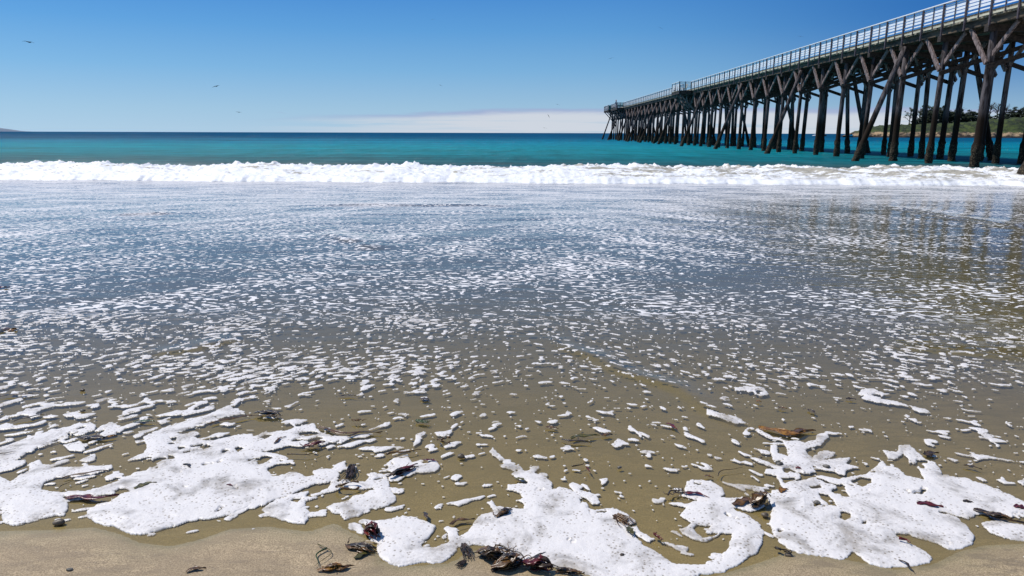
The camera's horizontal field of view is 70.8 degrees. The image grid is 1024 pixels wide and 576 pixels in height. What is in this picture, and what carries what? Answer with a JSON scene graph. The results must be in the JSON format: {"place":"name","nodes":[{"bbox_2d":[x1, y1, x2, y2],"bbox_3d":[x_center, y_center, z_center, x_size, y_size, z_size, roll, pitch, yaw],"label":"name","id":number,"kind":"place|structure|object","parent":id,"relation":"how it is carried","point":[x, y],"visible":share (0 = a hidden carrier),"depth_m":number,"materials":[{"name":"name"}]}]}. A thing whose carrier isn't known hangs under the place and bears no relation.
{"place":"outdoors","nodes":[
{"label":"outdoors","id":0,"kind":"place"},
{"bbox_2d":[0,128,30,131],"bbox_3d":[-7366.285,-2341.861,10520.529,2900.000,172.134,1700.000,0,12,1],"label":"hill","id":1,"kind":"structure","parent":0,"point":[5,130],"depth_m":10633.30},
{"bbox_2d":[415,419,429,422],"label":"ribbed seaweed","id":2,"kind":"object","parent":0,"point":[421,421],"visible":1,"depth_m":4.30,"materials":[{"name":"green plant"}]},
{"bbox_2d":[0,303,1023,575],"bbox_3d":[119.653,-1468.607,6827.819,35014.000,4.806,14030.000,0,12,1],"label":"sand","id":3,"kind":"structure","parent":0,"point":[248,543],"depth_m":4.49,"materials":[{"name":"beige sand"}]},
{"bbox_2d":[52,519,64,525],"bbox_3d":[-2.005,1.036,3.187,0.052,0.028,0.039,0,12,1],"label":"stone","id":4,"kind":"object","parent":3,"relation":"on","point":[58,522],"visible":1,"depth_m":3.17,"materials":[{"name":"grey stone"}]},
{"bbox_2d":[186,565,205,571],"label":"kelp","id":5,"kind":"object","parent":3,"relation":"on","point":[195,567],"visible":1,"depth_m":2.83},
{"bbox_2d":[315,547,326,565],"bbox_3d":[-0.781,1.087,2.915,0.035,0.008,0.129,0,12,1],"label":"seaweed","id":6,"kind":"object","parent":3,"relation":"on","point":[319,552],"visible":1,"depth_m":2.94,"materials":[{"name":"green plant"}]},
{"bbox_2d":[317,562,353,571],"bbox_3d":[-0.694,1.099,2.841,0.142,0.027,0.049,-6,13,-25],"label":"kelp tangle","id":7,"kind":"object","parent":3,"relation":"on","point":[338,566],"visible":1,"depth_m":2.83,"materials":[{"name":"brown plant"}]},
{"bbox_2d":[345,537,377,552],"bbox_3d":[-0.626,1.070,2.990,0.150,0.028,0.067,5,13,20],"label":"kelp tangle","id":8,"kind":"object","parent":3,"relation":"on","point":[359,547],"visible":1,"depth_m":2.98,"materials":[{"name":"brown plant"}]},
{"bbox_2d":[354,551,374,558],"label":"kelp","id":9,"kind":"object","parent":3,"relation":"on","point":[359,555],"visible":1,"depth_m":2.94},
{"bbox_2d":[365,540,378,544],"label":"kelp","id":10,"kind":"object","parent":3,"relation":"on","point":[368,541],"visible":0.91,"depth_m":3.02},
{"bbox_2d":[455,559,466,566],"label":"ribbed seaweed","id":11,"kind":"object","parent":3,"relation":"on","point":[461,563],"visible":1,"depth_m":2.88,"materials":[{"name":"black plant"}]},
{"bbox_2d":[457,454,464,458],"bbox_3d":[-0.272,0.899,3.848,0.041,0.026,0.032,0,12,1],"label":"stone","id":12,"kind":"object","parent":3,"relation":"on","point":[460,456],"visible":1,"depth_m":3.84,"materials":[{"name":"grey stone"}]},
{"bbox_2d":[460,543,472,558],"bbox_3d":[-0.186,1.086,2.966,0.048,0.012,0.120,-3,12,-13],"label":"ribbed seaweed","id":13,"kind":"object","parent":3,"relation":"on","point":[465,548],"visible":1,"depth_m":2.97,"materials":[{"name":"black plant"}]},
{"bbox_2d":[470,545,503,561],"bbox_3d":[-0.078,1.075,2.911,0.187,0.058,0.071,11,16,40],"label":"kelp tangle","id":14,"kind":"object","parent":3,"relation":"on","point":[488,552],"visible":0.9,"depth_m":2.90,"materials":[{"name":"brown plant"}]},
{"bbox_2d":[490,551,524,571],"bbox_3d":[-0.004,1.083,2.862,0.167,0.059,0.073,-5,13,-22],"label":"kelp tangle","id":15,"kind":"object","parent":3,"relation":"on","point":[505,562],"visible":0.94,"depth_m":2.85,"materials":[{"name":"brown plant"}]},
{"bbox_2d":[518,554,557,570],"bbox_3d":[0.101,1.089,2.854,0.162,0.059,0.070,4,13,17],"label":"kelp tangle","id":16,"kind":"object","parent":3,"relation":"on","point":[536,562],"visible":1,"depth_m":2.84,"materials":[{"name":"plant"}]},
{"bbox_2d":[555,567,584,574],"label":"kelp tangle","id":17,"kind":"object","parent":3,"relation":"on","point":[565,570],"visible":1,"depth_m":2.83,"materials":[{"name":"brown plant"}]},
{"bbox_2d":[774,546,791,553],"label":"branching seaweed","id":18,"kind":"object","parent":3,"relation":"on","point":[780,549],"visible":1,"depth_m":2.97,"materials":[{"name":"brown plant"}]},
{"bbox_2d":[602,0,1023,174],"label":"wooden pier","id":19,"kind":"structure","parent":3,"relation":"on","point":[985,36],"depth_m":53.50,"materials":[{"name":"brown wood"}]},
{"bbox_2d":[899,559,914,572],"bbox_3d":[1.584,1.109,2.878,0.017,0.009,0.091,-2,12,-10],"label":"kelp","id":20,"kind":"object","parent":3,"relation":"on","point":[907,563],"visible":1,"depth_m":2.88},
{"bbox_2d":[0,132,1023,319],"bbox_3d":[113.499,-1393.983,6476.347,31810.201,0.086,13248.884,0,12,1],"label":"sea water","id":21,"kind":"structure","parent":0,"point":[186,244],"depth_m":12.57,"materials":[{"name":"blue liquid"}]},
{"bbox_2d":[0,393,32,396],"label":"kelp","id":22,"kind":"object","parent":21,"relation":"on","point":[15,394],"visible":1,"depth_m":4.71},
{"bbox_2d":[14,414,45,420],"bbox_3d":[-2.913,0.780,4.350,0.167,0.010,0.021,-10,16,-39],"label":"kelp","id":23,"kind":"object","parent":21,"relation":"on","point":[29,416],"visible":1,"depth_m":4.35},
{"bbox_2d":[62,470,108,477],"bbox_3d":[-2.152,0.935,3.639,0.205,0.009,0.019,-5,13,-22],"label":"kelp","id":24,"kind":"object","parent":21,"relation":"on","point":[82,473],"visible":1,"depth_m":3.63},
{"bbox_2d":[65,494,118,499],"bbox_3d":[-1.988,0.987,3.401,0.238,0.014,0.052,0,12,-2],"label":"kelp","id":25,"kind":"object","parent":21,"relation":"on","point":[89,497],"visible":1,"depth_m":3.40},
{"bbox_2d":[78,434,114,438],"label":"kelp","id":26,"kind":"object","parent":21,"relation":"on","point":[96,436],"visible":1,"depth_m":4.07},
{"bbox_2d":[133,419,155,421],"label":"seaweed","id":27,"kind":"object","parent":21,"relation":"on","point":[143,420],"visible":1,"depth_m":4.30,"materials":[{"name":"plant"}]},
{"bbox_2d":[209,415,260,423],"bbox_3d":[-1.664,0.785,4.340,0.301,0.011,0.044,-5,13,-24],"label":"kelp","id":28,"kind":"object","parent":21,"relation":"on","point":[231,418],"visible":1,"depth_m":4.33},
{"bbox_2d":[254,410,282,417],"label":"kelp tangle","id":29,"kind":"object","parent":21,"relation":"on","point":[270,413],"visible":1,"depth_m":4.40,"materials":[{"name":"plant"}]},
{"bbox_2d":[287,448,325,454],"bbox_3d":[-1.097,0.885,3.870,0.213,0.008,0.047,-5,13,-21],"label":"seaweed","id":30,"kind":"object","parent":21,"relation":"on","point":[302,454],"visible":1,"depth_m":3.85,"materials":[{"name":"plant"}]},
{"bbox_2d":[299,440,325,446],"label":"kelp tangle","id":31,"kind":"object","parent":21,"relation":"on","point":[315,442],"visible":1,"depth_m":3.96,"materials":[{"name":"red plant"}]},
{"bbox_2d":[335,480,359,489],"bbox_3d":[-0.798,0.962,3.503,0.118,0.029,0.077,0,12,1],"label":"curled kelp","id":32,"kind":"object","parent":21,"relation":"on","point":[346,488],"visible":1,"depth_m":3.49},
{"bbox_2d":[340,464,355,480],"bbox_3d":[-0.824,0.937,3.648,0.061,0.012,0.184,0,12,1],"label":"ribbed seaweed","id":33,"kind":"object","parent":21,"relation":"on","point":[349,471],"visible":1,"depth_m":3.65,"materials":[{"name":"plant"}]},
{"bbox_2d":[318,426,380,433],"bbox_3d":[-0.954,0.828,4.150,0.394,0.012,0.074,3,13,13],"label":"kelp","id":34,"kind":"object","parent":21,"relation":"on","point":[335,431],"visible":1,"depth_m":4.14},
{"bbox_2d":[386,449,421,454],"bbox_3d":[-0.583,0.881,3.882,0.192,0.013,0.022,-4,13,-17],"label":"seaweed","id":35,"kind":"object","parent":21,"relation":"on","point":[401,451],"visible":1,"depth_m":3.87,"materials":[{"name":"plant"}]},
{"bbox_2d":[437,436,450,442],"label":"curled kelp","id":36,"kind":"object","parent":21,"relation":"on","point":[441,440],"visible":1,"depth_m":4.03},
{"bbox_2d":[449,517,474,523],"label":"kelp","id":37,"kind":"object","parent":21,"relation":"on","point":[458,519],"visible":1,"depth_m":3.21},
{"bbox_2d":[0,160,1023,185],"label":"breaking wave","id":38,"kind":"object","parent":21,"relation":"on","point":[637,173],"visible":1,"depth_m":26.38,"materials":[{"name":"white liquid"}]},
{"bbox_2d":[0,300,1023,575],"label":"sea foam","id":39,"kind":"object","parent":21,"relation":"on","point":[582,536],"visible":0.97,"depth_m":3.53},
{"bbox_2d":[134,481,156,488],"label":"seaweed","id":40,"kind":"object","parent":39,"relation":"on","point":[139,485],"visible":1,"depth_m":3.52,"materials":[{"name":"green plant"}]},
{"bbox_2d":[347,431,382,435],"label":"kelp","id":41,"kind":"object","parent":39,"relation":"on","point":[362,431],"visible":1,"depth_m":4.14},
{"bbox_2d":[363,521,380,538],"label":"kelp tangle","id":42,"kind":"object","parent":39,"relation":"on","point":[372,528],"visible":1,"depth_m":3.08,"materials":[{"name":"red plant"}]},
{"bbox_2d":[387,463,418,475],"bbox_3d":[-0.558,0.925,3.674,0.054,0.027,0.203,11,16,40],"label":"kelp tangle","id":43,"kind":"object","parent":39,"relation":"on","point":[400,470],"visible":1,"depth_m":3.66,"materials":[{"name":"brown plant"}]},
{"bbox_2d":[490,507,511,516],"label":"kelp tangle","id":44,"kind":"object","parent":39,"relation":"on","point":[503,511],"visible":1,"depth_m":3.26,"materials":[{"name":"brown plant"}]},
{"bbox_2d":[494,542,530,558],"bbox_3d":[0.004,1.085,2.953,0.083,0.014,0.186,-9,15,-36],"label":"branching seaweed","id":45,"kind":"object","parent":39,"relation":"on","point":[504,547],"visible":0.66,"depth_m":2.97,"materials":[{"name":"plant"}]},
{"bbox_2d":[612,513,635,527],"bbox_3d":[0.492,1.034,3.210,0.085,0.014,0.106,-7,14,-29],"label":"ribbed seaweed","id":46,"kind":"object","parent":39,"relation":"on","point":[621,518],"visible":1,"depth_m":3.22,"materials":[{"name":"brown plant"}]},
{"bbox_2d":[626,526,634,536],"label":"kelp","id":47,"kind":"object","parent":39,"relation":"on","point":[630,530],"visible":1,"depth_m":3.12},
{"bbox_2d":[683,491,707,496],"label":"kelp","id":48,"kind":"object","parent":39,"relation":"on","point":[691,492],"visible":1,"depth_m":3.45},
{"bbox_2d":[732,497,749,505],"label":"kelp","id":49,"kind":"object","parent":39,"relation":"on","point":[741,501],"visible":0.72,"depth_m":3.37},
{"bbox_2d":[749,491,770,507],"bbox_3d":[1.162,0.980,3.366,0.136,0.058,0.070,-6,14,-27],"label":"kelp tangle","id":50,"kind":"object","parent":39,"relation":"on","point":[759,498],"visible":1,"depth_m":3.35,"materials":[{"name":"brown plant"}]},
{"bbox_2d":[778,487,788,492],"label":"seaweed","id":51,"kind":"object","parent":39,"relation":"on","point":[780,489],"visible":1,"depth_m":3.49,"materials":[{"name":"brown plant"}]},
{"bbox_2d":[916,500,943,507],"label":"kelp","id":52,"kind":"object","parent":39,"relation":"on","point":[929,503],"visible":1,"depth_m":3.35},
{"bbox_2d":[973,508,1023,523],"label":"kelp","id":53,"kind":"object","parent":39,"relation":"on","point":[983,510],"visible":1,"depth_m":3.23},
{"bbox_2d":[983,511,1013,521],"bbox_3d":[2.192,1.024,3.247,0.108,0.026,0.059,4,13,16],"label":"kelp tangle","id":54,"kind":"object","parent":53,"relation":"on","point":[996,514],"visible":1,"depth_m":3.24,"materials":[{"name":"brown plant"}]},
{"bbox_2d":[1013,504,1023,508],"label":"seaweed","id":55,"kind":"object","parent":39,"relation":"on","point":[1021,506],"visible":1,"depth_m":3.34,"materials":[{"name":"plant"}]},
{"bbox_2d":[561,439,591,442],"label":"kelp","id":56,"kind":"object","parent":21,"relation":"on","point":[569,440],"visible":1,"depth_m":4.03},
{"bbox_2d":[570,434,597,438],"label":"kelp","id":57,"kind":"object","parent":21,"relation":"on","point":[580,435],"visible":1,"depth_m":4.10},
{"bbox_2d":[653,532,662,539],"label":"branching seaweed","id":58,"kind":"object","parent":21,"relation":"on","point":[657,535],"visible":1,"depth_m":3.07,"materials":[{"name":"plant"}]},
{"bbox_2d":[663,487,683,495],"bbox_3d":[0.778,0.975,3.450,0.117,0.014,0.062,-7,14,-29],"label":"branching seaweed","id":59,"kind":"object","parent":21,"relation":"on","point":[676,490],"visible":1,"depth_m":3.46,"materials":[{"name":"plant"}]},
{"bbox_2d":[761,512,768,517],"bbox_3d":[1.148,1.029,3.265,0.035,0.022,0.026,0,12,1],"label":"stone","id":60,"kind":"object","parent":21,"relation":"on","point":[764,514],"visible":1,"depth_m":3.26,"materials":[{"name":"stone"}]},
{"bbox_2d":[758,426,815,435],"bbox_3d":[1.602,0.829,4.170,0.322,0.017,0.105,2,12,10],"label":"kelp","id":61,"kind":"object","parent":21,"relation":"on","point":[783,431],"visible":1,"depth_m":4.17,"materials":[{"name":"brown plant"}]},
{"bbox_2d":[788,428,814,435],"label":"kelp","id":62,"kind":"object","parent":61,"relation":"on","point":[797,430],"visible":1,"depth_m":4.18},
{"bbox_2d":[923,450,938,455],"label":"seaweed","id":63,"kind":"object","parent":21,"relation":"on","point":[929,453],"visible":1,"depth_m":3.90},
{"bbox_2d":[842,117,1023,137],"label":"headland terrain","id":64,"kind":"structure","parent":0,"point":[1013,127],"depth_m":343.44,"materials":[{"name":"green plant"}]},
{"bbox_2d":[905,107,912,124],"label":"pine tree","id":65,"kind":"object","parent":64,"relation":"on","point":[911,113],"visible":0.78,"depth_m":358.33,"materials":[{"name":"green plant"}]},
{"bbox_2d":[911,118,921,124],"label":"cypress tree","id":66,"kind":"object","parent":64,"relation":"on","point":[919,120],"visible":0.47,"depth_m":353.60,"materials":[{"name":"green plant"}]},
{"bbox_2d":[917,105,928,118],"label":"pine tree","id":67,"kind":"object","parent":64,"relation":"on","point":[920,113],"visible":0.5,"depth_m":362.14,"materials":[{"name":"green plant"}]},
{"bbox_2d":[920,106,941,123],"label":"cypress tree","id":68,"kind":"object","parent":64,"relation":"on","point":[929,115],"visible":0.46,"depth_m":364.50,"materials":[{"name":"green plant"}]},
{"bbox_2d":[938,105,952,122],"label":"cypress tree","id":69,"kind":"object","parent":64,"relation":"on","point":[941,111],"visible":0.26,"depth_m":367.76,"materials":[{"name":"green plant"}]},
{"bbox_2d":[948,108,968,122],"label":"cypress tree","id":70,"kind":"object","parent":64,"relation":"on","point":[963,117],"visible":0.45,"depth_m":364.38,"materials":[{"name":"green plant"}]},
{"bbox_2d":[964,109,977,121],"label":"cypress tree","id":71,"kind":"object","parent":64,"relation":"on","point":[972,116],"visible":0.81,"depth_m":362.07,"materials":[{"name":"green plant"}]},
{"bbox_2d":[989,102,996,113],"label":"bare tree","id":72,"kind":"object","parent":64,"relation":"on","point":[991,107],"visible":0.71,"depth_m":374.08,"materials":[{"name":"grey plant"}]},
{"bbox_2d":[993,104,1000,117],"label":"bare tree","id":73,"kind":"object","parent":64,"relation":"on","point":[997,111],"visible":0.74,"depth_m":370.47,"materials":[{"name":"grey plant"}]},
{"bbox_2d":[1005,106,1022,117],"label":"cypress tree","id":74,"kind":"object","parent":64,"relation":"on","point":[1010,114],"visible":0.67,"depth_m":364.21,"materials":[{"name":"green plant"}]},
{"bbox_2d":[1013,108,1023,117],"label":"cypress tree","id":75,"kind":"object","parent":64,"relation":"on","point":[1021,115],"visible":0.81,"depth_m":362.70,"materials":[{"name":"green plant"}]}
]}

